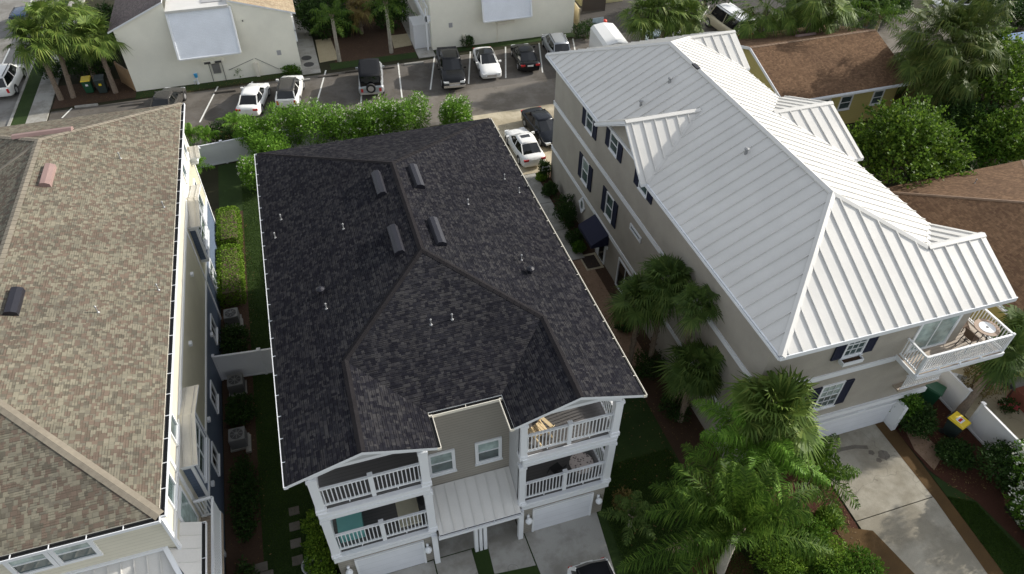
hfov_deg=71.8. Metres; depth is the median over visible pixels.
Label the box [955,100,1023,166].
tree
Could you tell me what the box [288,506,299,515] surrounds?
stepping stone
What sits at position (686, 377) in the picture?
palm tree
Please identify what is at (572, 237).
shrub
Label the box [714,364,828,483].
palm tree
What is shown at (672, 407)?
shrub
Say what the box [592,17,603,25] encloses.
parked car
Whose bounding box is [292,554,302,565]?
stepping stone
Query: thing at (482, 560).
front lawn
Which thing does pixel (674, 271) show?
palm tree
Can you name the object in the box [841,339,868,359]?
window
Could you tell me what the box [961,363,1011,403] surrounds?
shrub
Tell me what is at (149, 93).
grass strip
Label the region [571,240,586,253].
shrub
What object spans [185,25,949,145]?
lane
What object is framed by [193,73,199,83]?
standpipe
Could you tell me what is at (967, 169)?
shrub
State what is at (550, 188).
shrub
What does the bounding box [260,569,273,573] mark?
stepping stone
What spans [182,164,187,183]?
window
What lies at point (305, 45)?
garden walk
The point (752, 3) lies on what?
back lot
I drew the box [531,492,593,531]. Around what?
garage door
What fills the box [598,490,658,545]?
palm tree
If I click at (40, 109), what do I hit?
sidewalk
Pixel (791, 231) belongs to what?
townhouse
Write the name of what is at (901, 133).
tree
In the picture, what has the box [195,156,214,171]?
shrub
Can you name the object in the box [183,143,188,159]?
window
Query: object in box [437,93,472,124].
oleander bush
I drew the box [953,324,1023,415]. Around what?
palm tree
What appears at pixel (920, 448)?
entry pavers
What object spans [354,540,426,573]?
garage door
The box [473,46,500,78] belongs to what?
parked car
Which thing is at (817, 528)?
shrub
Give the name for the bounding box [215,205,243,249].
hedge
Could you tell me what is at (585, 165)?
window
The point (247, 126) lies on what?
oleander bush
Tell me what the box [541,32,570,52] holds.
parked car
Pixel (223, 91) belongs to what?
wheel stop
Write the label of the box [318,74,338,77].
wheel stop
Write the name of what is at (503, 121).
back driveway
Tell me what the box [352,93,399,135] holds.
oleander bush
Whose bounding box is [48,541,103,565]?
window
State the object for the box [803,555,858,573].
shrub
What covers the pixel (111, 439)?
townhouse
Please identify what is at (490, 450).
window
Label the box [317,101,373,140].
oleander bush
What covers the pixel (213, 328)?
window
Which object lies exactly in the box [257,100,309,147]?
oleander bush
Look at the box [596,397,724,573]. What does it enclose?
side lawn
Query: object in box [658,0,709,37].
palm tree
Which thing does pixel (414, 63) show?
wheel stop
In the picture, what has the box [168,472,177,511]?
window
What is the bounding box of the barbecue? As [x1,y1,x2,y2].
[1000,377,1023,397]
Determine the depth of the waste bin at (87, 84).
57.51 m
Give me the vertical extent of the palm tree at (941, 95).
7.245 m
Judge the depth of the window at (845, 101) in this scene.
53.93 m
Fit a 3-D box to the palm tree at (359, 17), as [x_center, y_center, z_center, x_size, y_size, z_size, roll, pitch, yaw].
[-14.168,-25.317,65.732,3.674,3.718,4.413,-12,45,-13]
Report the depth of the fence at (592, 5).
70.66 m
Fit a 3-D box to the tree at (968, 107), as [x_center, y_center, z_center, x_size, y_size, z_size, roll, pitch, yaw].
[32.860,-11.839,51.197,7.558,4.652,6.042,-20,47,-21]
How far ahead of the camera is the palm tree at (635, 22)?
57.41 m
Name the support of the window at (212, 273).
in the townhouse at (111, 439)
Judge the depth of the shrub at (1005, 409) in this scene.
34.96 m
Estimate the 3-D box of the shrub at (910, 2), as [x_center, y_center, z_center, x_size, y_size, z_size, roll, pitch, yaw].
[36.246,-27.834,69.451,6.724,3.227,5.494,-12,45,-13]
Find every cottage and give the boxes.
[575,0,622,5]
[737,25,913,123]
[886,160,1023,375]
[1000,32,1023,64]
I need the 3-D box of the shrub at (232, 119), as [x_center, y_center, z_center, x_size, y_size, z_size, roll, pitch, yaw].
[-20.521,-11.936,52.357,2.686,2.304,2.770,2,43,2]
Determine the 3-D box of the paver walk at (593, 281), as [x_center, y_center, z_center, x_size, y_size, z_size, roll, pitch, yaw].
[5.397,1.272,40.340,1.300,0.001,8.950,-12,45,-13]
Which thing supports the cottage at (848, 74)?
on the ground at (209, 178)
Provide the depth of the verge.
57.25 m
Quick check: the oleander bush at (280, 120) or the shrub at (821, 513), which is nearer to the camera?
the shrub at (821, 513)
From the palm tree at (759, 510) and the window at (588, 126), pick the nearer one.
the palm tree at (759, 510)
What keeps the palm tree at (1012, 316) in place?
on the neighbour patio
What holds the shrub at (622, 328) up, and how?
on the side mulch at (652, 390)
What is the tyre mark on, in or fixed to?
on the driveway at (923, 537)
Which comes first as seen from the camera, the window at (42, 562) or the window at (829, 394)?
the window at (42, 562)
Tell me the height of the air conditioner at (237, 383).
0.800 m
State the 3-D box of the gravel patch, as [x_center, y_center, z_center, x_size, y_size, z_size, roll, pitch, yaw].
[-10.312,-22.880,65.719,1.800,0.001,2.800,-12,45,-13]
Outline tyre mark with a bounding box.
[833,445,867,453]
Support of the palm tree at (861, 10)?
on the ground at (209, 178)
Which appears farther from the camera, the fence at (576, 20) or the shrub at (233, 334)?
the fence at (576, 20)
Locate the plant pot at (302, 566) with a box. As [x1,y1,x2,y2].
[301,559,321,573]
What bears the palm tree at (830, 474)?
on the corner mulch at (814, 508)
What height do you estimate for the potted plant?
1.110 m
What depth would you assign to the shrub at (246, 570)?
28.68 m
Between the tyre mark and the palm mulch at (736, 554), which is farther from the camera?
the tyre mark
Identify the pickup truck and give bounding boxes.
[436,46,465,87]
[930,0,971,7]
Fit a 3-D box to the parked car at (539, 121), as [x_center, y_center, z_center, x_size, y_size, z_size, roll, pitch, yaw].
[2.355,-12.262,53.572,2.230,1.465,4.835,-15,46,-16]
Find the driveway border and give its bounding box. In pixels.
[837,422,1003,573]
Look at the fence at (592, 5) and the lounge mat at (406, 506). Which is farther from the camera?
the fence at (592, 5)
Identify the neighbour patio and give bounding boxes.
[951,362,1023,438]
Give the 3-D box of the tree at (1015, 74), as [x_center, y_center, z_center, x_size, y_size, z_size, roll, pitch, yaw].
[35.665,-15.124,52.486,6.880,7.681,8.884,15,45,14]
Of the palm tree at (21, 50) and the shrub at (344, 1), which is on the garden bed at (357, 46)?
the shrub at (344, 1)
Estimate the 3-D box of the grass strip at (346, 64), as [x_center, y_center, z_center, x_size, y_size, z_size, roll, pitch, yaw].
[-12.210,-20.039,62.688,7.700,0.001,1.400,-12,45,-13]
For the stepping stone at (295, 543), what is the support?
on the lawn at (230, 188)
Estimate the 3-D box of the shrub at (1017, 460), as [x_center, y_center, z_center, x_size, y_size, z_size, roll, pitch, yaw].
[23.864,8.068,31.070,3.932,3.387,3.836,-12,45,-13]
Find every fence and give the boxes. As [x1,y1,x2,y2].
[114,61,135,90]
[199,109,404,167]
[211,348,272,380]
[573,3,579,24]
[582,0,605,11]
[935,370,972,412]
[966,401,1023,466]
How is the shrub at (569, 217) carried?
on the side mulch at (652, 390)
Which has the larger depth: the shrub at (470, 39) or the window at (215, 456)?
the shrub at (470, 39)
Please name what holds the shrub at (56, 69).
on the ground at (209, 178)
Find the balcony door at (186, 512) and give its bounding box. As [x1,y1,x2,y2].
[178,485,198,521]
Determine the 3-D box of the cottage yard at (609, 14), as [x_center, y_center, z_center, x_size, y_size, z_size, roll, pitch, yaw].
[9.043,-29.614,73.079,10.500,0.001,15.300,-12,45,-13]
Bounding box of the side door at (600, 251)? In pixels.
[595,246,606,264]
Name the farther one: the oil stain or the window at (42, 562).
the oil stain
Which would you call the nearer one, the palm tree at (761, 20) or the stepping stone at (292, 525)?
the stepping stone at (292, 525)
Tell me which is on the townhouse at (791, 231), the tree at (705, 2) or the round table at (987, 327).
the round table at (987, 327)
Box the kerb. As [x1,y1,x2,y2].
[7,0,58,125]
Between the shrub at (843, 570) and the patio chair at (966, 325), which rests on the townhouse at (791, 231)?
the patio chair at (966, 325)
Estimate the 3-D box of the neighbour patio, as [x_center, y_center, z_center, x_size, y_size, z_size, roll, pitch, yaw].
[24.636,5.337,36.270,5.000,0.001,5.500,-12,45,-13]
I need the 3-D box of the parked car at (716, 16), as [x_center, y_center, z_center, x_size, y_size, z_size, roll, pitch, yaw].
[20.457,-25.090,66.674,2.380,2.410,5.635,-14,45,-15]
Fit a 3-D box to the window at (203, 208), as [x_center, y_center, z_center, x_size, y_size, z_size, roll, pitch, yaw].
[-17.791,-4.908,40.266,0.100,2.040,1.640,-12,45,-13]
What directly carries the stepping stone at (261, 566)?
on the lawn at (230, 188)
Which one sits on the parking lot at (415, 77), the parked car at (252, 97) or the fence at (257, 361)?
the parked car at (252, 97)
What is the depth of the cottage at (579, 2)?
72.53 m
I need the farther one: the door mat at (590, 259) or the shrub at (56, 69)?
the shrub at (56, 69)
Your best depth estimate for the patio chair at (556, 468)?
29.22 m
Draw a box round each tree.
[2,13,74,100]
[18,0,92,97]
[34,0,102,78]
[63,12,133,93]
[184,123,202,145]
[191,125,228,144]
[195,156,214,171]
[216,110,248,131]
[309,0,362,61]
[344,0,375,36]
[362,0,414,53]
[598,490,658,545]
[604,269,671,365]
[616,0,671,41]
[616,442,834,573]
[634,251,692,365]
[641,0,696,37]
[650,338,725,422]
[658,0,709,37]
[667,278,724,400]
[684,381,830,507]
[700,0,736,9]
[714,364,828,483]
[724,0,801,38]
[773,429,861,533]
[779,0,856,33]
[810,0,871,31]
[841,0,911,38]
[844,88,977,188]
[852,0,909,26]
[886,0,1015,117]
[899,36,984,111]
[917,90,1017,152]
[950,107,1023,167]
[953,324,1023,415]
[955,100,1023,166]
[956,33,1023,109]
[970,16,1022,55]
[980,303,1023,388]
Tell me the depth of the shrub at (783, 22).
64.62 m
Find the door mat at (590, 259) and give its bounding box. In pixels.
[582,255,600,268]
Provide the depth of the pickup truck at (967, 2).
70.46 m
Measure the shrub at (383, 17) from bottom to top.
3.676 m
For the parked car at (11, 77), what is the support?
on the street
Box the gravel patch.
[391,34,411,47]
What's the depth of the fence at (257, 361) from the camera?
35.87 m
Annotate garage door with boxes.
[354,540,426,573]
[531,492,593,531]
[817,400,896,436]
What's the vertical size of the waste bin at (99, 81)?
1.362 m
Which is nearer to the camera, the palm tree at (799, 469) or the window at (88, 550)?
the window at (88, 550)
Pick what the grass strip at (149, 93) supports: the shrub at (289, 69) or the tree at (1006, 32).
the shrub at (289, 69)
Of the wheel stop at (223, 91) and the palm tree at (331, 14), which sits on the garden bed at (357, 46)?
the palm tree at (331, 14)
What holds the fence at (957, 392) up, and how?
on the ground at (209, 178)
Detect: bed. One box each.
[52,79,135,108]
[219,211,263,573]
[327,0,417,62]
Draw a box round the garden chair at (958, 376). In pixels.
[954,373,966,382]
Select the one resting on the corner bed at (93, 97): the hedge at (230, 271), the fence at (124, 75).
the fence at (124, 75)
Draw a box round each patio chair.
[547,462,566,482]
[955,327,979,352]
[961,321,969,338]
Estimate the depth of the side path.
46.74 m
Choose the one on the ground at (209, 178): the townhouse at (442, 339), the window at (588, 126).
the townhouse at (442, 339)
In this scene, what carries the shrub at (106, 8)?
on the ground at (209, 178)
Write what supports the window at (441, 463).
in the townhouse at (442, 339)
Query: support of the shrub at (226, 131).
on the lane
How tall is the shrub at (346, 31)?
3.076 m
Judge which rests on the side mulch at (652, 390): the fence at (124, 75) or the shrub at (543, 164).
the shrub at (543, 164)
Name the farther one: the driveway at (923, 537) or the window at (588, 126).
the window at (588, 126)
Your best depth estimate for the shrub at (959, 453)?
32.86 m
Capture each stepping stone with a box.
[254,561,267,573]
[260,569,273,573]
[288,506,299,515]
[289,521,299,531]
[290,537,300,548]
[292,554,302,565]
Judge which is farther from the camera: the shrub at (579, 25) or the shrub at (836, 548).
the shrub at (579, 25)
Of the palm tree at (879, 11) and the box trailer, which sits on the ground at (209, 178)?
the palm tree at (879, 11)
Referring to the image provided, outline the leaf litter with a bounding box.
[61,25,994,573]
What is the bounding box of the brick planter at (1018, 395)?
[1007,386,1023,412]
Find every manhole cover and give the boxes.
[301,56,311,59]
[304,62,313,66]
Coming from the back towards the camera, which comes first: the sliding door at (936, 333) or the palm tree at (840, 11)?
the palm tree at (840, 11)
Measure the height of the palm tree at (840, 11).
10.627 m
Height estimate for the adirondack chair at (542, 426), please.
0.954 m
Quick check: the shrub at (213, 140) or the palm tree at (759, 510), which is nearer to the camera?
the palm tree at (759, 510)
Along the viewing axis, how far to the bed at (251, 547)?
32.24 m
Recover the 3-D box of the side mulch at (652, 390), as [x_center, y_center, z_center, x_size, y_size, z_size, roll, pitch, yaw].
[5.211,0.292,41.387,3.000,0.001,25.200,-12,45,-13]
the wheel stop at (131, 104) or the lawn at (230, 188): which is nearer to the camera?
the lawn at (230, 188)
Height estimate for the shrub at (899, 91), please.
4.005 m
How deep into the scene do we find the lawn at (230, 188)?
34.38 m
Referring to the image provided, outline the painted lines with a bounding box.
[2,1,708,121]
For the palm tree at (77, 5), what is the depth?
55.54 m
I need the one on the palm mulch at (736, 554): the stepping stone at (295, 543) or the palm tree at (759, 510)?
the palm tree at (759, 510)
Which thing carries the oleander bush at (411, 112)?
on the ground at (209, 178)
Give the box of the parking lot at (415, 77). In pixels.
[48,9,927,129]
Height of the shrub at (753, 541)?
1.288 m
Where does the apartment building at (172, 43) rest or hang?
on the ground at (209, 178)
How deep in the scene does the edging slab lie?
33.40 m
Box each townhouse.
[0,103,225,573]
[254,118,646,573]
[545,30,1017,464]
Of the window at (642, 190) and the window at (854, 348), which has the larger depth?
the window at (642, 190)
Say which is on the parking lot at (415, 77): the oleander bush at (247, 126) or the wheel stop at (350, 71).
the wheel stop at (350, 71)
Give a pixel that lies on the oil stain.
(883, 454)
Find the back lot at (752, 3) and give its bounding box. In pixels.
[620,0,846,32]
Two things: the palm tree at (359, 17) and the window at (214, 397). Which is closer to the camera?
the window at (214, 397)
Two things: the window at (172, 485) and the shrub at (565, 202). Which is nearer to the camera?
the window at (172, 485)
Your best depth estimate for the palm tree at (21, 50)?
53.00 m
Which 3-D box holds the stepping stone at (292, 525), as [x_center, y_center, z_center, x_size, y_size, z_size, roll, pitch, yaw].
[-9.390,10.338,30.560,0.440,0.045,0.400,-12,45,-13]
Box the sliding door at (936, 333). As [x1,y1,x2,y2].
[905,315,962,353]
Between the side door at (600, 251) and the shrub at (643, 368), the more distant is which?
the side door at (600, 251)
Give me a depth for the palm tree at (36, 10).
53.50 m
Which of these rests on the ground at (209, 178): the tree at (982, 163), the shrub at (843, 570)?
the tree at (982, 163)
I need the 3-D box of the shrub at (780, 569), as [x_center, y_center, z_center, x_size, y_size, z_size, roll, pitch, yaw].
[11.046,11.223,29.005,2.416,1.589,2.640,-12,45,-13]
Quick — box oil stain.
[868,450,889,462]
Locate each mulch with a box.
[541,172,722,476]
[690,550,753,573]
[691,450,857,572]
[896,395,1023,547]
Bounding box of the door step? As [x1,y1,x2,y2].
[581,252,603,270]
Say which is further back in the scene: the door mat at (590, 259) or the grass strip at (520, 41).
the grass strip at (520, 41)
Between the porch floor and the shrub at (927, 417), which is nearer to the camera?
the porch floor
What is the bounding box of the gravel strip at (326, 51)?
[315,38,336,62]
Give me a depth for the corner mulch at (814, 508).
31.52 m
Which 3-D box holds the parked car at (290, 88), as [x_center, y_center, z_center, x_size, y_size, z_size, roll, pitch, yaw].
[-18.006,-16.100,57.241,2.220,1.680,4.635,-4,44,-5]
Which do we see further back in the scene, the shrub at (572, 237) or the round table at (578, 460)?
the shrub at (572, 237)
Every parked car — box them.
[0,63,26,96]
[8,6,28,31]
[150,87,186,106]
[235,83,270,115]
[275,75,304,107]
[355,58,384,94]
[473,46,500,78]
[504,127,545,166]
[510,43,539,71]
[521,106,553,147]
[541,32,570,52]
[567,557,614,573]
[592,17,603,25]
[641,29,660,39]
[703,3,754,35]
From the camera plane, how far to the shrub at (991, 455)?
31.87 m
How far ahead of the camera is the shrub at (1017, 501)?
30.58 m
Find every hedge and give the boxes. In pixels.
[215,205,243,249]
[215,242,247,308]
[299,507,339,573]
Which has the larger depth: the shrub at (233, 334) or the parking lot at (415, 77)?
the parking lot at (415, 77)
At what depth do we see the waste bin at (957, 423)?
33.63 m
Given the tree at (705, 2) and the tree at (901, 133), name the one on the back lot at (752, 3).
the tree at (705, 2)
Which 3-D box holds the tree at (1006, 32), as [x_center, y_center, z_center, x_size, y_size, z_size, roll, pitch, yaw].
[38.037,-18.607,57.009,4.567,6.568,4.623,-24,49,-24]
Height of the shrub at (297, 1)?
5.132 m
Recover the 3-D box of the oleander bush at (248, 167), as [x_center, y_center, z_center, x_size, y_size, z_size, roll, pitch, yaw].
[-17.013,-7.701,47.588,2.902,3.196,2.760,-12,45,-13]
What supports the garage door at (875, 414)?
in the townhouse at (791, 231)
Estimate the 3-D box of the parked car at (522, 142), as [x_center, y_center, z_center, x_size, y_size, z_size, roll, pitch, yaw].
[0.901,-10.445,51.630,2.180,1.468,4.685,-13,45,-14]
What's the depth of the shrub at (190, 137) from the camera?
50.96 m
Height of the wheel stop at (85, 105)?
0.145 m
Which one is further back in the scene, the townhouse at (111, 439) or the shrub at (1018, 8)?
the shrub at (1018, 8)
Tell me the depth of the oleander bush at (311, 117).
50.46 m
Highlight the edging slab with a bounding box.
[246,434,251,452]
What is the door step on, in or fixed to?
on the side mulch at (652, 390)
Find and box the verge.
[10,0,67,125]
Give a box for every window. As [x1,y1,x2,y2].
[2,552,59,573]
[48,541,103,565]
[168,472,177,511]
[170,412,179,446]
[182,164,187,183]
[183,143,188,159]
[193,178,205,220]
[209,258,217,293]
[210,313,217,344]
[210,380,218,413]
[211,441,220,476]
[428,448,456,477]
[474,436,502,466]
[579,197,584,212]
[580,156,589,187]
[584,111,592,136]
[603,191,614,223]
[608,132,617,158]
[615,257,631,293]
[629,223,641,242]
[637,183,646,199]
[813,380,845,410]
[837,95,853,111]
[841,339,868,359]
[869,89,885,105]
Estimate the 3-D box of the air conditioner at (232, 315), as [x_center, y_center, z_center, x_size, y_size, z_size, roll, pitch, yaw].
[-15.474,1.677,39.105,0.864,0.800,0.864,-12,45,-13]
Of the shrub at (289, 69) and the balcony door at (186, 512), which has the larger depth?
the shrub at (289, 69)
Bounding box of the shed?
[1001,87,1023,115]
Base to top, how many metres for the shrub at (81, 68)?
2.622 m
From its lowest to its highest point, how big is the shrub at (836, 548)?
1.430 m
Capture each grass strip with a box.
[135,70,301,98]
[330,52,417,69]
[435,33,575,52]
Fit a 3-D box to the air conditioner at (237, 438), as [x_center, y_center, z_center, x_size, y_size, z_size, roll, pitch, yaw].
[-12.912,7.130,33.365,0.864,0.800,0.864,-12,45,-13]
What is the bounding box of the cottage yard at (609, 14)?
[573,0,660,36]
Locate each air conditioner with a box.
[223,307,241,327]
[227,373,246,395]
[228,426,248,452]
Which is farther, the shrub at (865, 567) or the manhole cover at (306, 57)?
the manhole cover at (306, 57)
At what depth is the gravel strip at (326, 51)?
64.11 m
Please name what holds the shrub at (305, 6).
on the ground at (209, 178)
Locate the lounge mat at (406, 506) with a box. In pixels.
[395,497,421,527]
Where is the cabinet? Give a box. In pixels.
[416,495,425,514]
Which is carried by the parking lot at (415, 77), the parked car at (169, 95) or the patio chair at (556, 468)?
the parked car at (169, 95)
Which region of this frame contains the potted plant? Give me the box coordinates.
[302,553,320,570]
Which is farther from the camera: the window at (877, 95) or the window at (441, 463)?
the window at (877, 95)
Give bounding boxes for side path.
[524,173,584,259]
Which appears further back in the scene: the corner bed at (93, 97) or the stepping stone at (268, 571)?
the corner bed at (93, 97)
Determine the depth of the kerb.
57.39 m
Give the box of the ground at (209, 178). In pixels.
[47,0,1023,573]
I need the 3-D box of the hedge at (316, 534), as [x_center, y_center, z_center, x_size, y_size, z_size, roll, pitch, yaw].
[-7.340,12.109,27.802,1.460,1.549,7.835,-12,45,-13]
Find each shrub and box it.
[35,58,62,79]
[55,49,117,76]
[91,1,119,51]
[206,120,234,142]
[216,123,237,141]
[218,322,249,354]
[223,391,258,427]
[226,452,261,542]
[233,554,260,573]
[280,63,300,74]
[293,0,322,12]
[294,0,339,39]
[328,3,358,37]
[329,0,358,7]
[369,0,408,29]
[460,35,474,46]
[535,171,547,181]
[537,158,551,175]
[541,181,558,197]
[552,193,575,218]
[557,203,577,228]
[565,228,584,246]
[571,18,594,40]
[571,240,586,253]
[612,487,633,510]
[613,320,631,333]
[632,348,666,380]
[657,391,691,422]
[738,518,775,552]
[747,530,810,573]
[755,9,828,31]
[771,504,835,558]
[800,525,852,573]
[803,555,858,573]
[815,503,845,529]
[841,541,889,573]
[852,0,913,20]
[889,393,924,423]
[897,86,979,108]
[898,396,939,441]
[899,149,979,181]
[931,436,978,472]
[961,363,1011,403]
[975,437,1023,497]
[987,0,1023,31]
[997,397,1020,413]
[1002,482,1023,528]
[1003,439,1023,488]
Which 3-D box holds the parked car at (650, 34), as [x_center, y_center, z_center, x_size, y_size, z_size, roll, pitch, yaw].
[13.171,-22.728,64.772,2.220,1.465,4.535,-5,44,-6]
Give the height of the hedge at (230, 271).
1.424 m
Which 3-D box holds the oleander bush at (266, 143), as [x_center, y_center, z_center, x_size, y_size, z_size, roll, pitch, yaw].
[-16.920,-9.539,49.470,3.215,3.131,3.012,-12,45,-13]
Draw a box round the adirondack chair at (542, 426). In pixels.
[528,417,554,445]
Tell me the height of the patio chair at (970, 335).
1.222 m
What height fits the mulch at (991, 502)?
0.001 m
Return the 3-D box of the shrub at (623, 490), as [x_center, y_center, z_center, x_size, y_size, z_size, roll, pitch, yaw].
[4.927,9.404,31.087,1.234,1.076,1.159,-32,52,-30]
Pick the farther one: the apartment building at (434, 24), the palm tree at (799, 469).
the apartment building at (434, 24)
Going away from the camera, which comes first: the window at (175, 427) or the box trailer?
the window at (175, 427)
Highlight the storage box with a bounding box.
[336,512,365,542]
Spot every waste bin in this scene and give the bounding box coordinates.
[80,75,95,92]
[93,74,109,92]
[921,382,946,405]
[938,411,970,437]
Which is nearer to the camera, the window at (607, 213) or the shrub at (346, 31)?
the window at (607, 213)
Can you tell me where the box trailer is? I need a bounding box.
[589,22,627,47]
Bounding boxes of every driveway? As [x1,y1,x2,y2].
[388,512,614,573]
[473,104,553,174]
[824,424,986,573]
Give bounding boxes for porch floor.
[436,519,516,556]
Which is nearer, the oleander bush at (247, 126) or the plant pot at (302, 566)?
the plant pot at (302, 566)
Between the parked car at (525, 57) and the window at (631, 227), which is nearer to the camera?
the window at (631, 227)
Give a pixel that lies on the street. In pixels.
(7, 104)
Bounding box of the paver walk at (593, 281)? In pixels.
[572,259,646,367]
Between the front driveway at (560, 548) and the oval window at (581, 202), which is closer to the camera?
the front driveway at (560, 548)
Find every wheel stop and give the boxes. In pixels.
[74,103,97,107]
[120,102,143,106]
[214,89,235,93]
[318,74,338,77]
[345,70,357,72]
[404,61,423,64]
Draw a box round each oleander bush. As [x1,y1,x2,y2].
[230,113,272,153]
[236,153,256,192]
[243,126,292,156]
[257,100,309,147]
[285,97,338,144]
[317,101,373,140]
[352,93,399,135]
[384,91,432,131]
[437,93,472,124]
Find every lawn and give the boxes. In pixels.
[218,162,340,573]
[387,504,632,573]
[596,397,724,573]
[929,472,1023,573]
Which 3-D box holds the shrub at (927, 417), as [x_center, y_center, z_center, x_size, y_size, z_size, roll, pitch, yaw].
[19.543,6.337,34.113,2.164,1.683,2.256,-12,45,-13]
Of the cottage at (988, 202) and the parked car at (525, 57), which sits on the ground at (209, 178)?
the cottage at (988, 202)
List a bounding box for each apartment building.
[107,0,301,91]
[407,0,574,49]
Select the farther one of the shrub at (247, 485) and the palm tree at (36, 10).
the palm tree at (36, 10)
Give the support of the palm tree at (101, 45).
on the corner bed at (93, 97)
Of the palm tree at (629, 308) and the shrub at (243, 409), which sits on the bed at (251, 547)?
the shrub at (243, 409)
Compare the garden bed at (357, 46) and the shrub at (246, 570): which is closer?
the shrub at (246, 570)
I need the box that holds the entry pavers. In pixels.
[906,418,941,469]
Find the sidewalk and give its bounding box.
[25,0,84,123]
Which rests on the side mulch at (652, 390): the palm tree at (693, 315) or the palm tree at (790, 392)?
the palm tree at (693, 315)
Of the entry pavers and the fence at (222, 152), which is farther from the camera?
the fence at (222, 152)
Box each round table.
[569,452,592,479]
[967,319,1000,348]
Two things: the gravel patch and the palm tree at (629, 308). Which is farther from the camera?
the gravel patch
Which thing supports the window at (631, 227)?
in the townhouse at (791, 231)
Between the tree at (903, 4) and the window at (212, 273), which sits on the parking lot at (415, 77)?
the tree at (903, 4)
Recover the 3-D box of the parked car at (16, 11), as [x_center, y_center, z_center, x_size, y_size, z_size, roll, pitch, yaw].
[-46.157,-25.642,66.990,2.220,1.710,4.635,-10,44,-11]
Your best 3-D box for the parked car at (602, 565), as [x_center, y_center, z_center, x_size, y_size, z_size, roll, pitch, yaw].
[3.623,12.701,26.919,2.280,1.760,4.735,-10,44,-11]
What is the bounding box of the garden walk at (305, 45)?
[292,0,435,74]
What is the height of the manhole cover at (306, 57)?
0.015 m
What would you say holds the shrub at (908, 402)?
on the mulch at (991, 502)
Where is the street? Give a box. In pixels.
[0,0,55,126]
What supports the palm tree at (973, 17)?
on the ground at (209, 178)
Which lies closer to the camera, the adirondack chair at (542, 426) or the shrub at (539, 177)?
the adirondack chair at (542, 426)
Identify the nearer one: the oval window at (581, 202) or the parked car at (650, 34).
the oval window at (581, 202)
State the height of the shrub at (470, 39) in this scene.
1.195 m
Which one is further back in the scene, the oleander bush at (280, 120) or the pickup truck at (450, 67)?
the pickup truck at (450, 67)
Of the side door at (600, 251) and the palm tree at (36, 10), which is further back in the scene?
the palm tree at (36, 10)
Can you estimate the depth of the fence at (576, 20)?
67.67 m
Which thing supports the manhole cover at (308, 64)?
on the garden walk at (305, 45)
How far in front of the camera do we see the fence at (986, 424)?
33.32 m

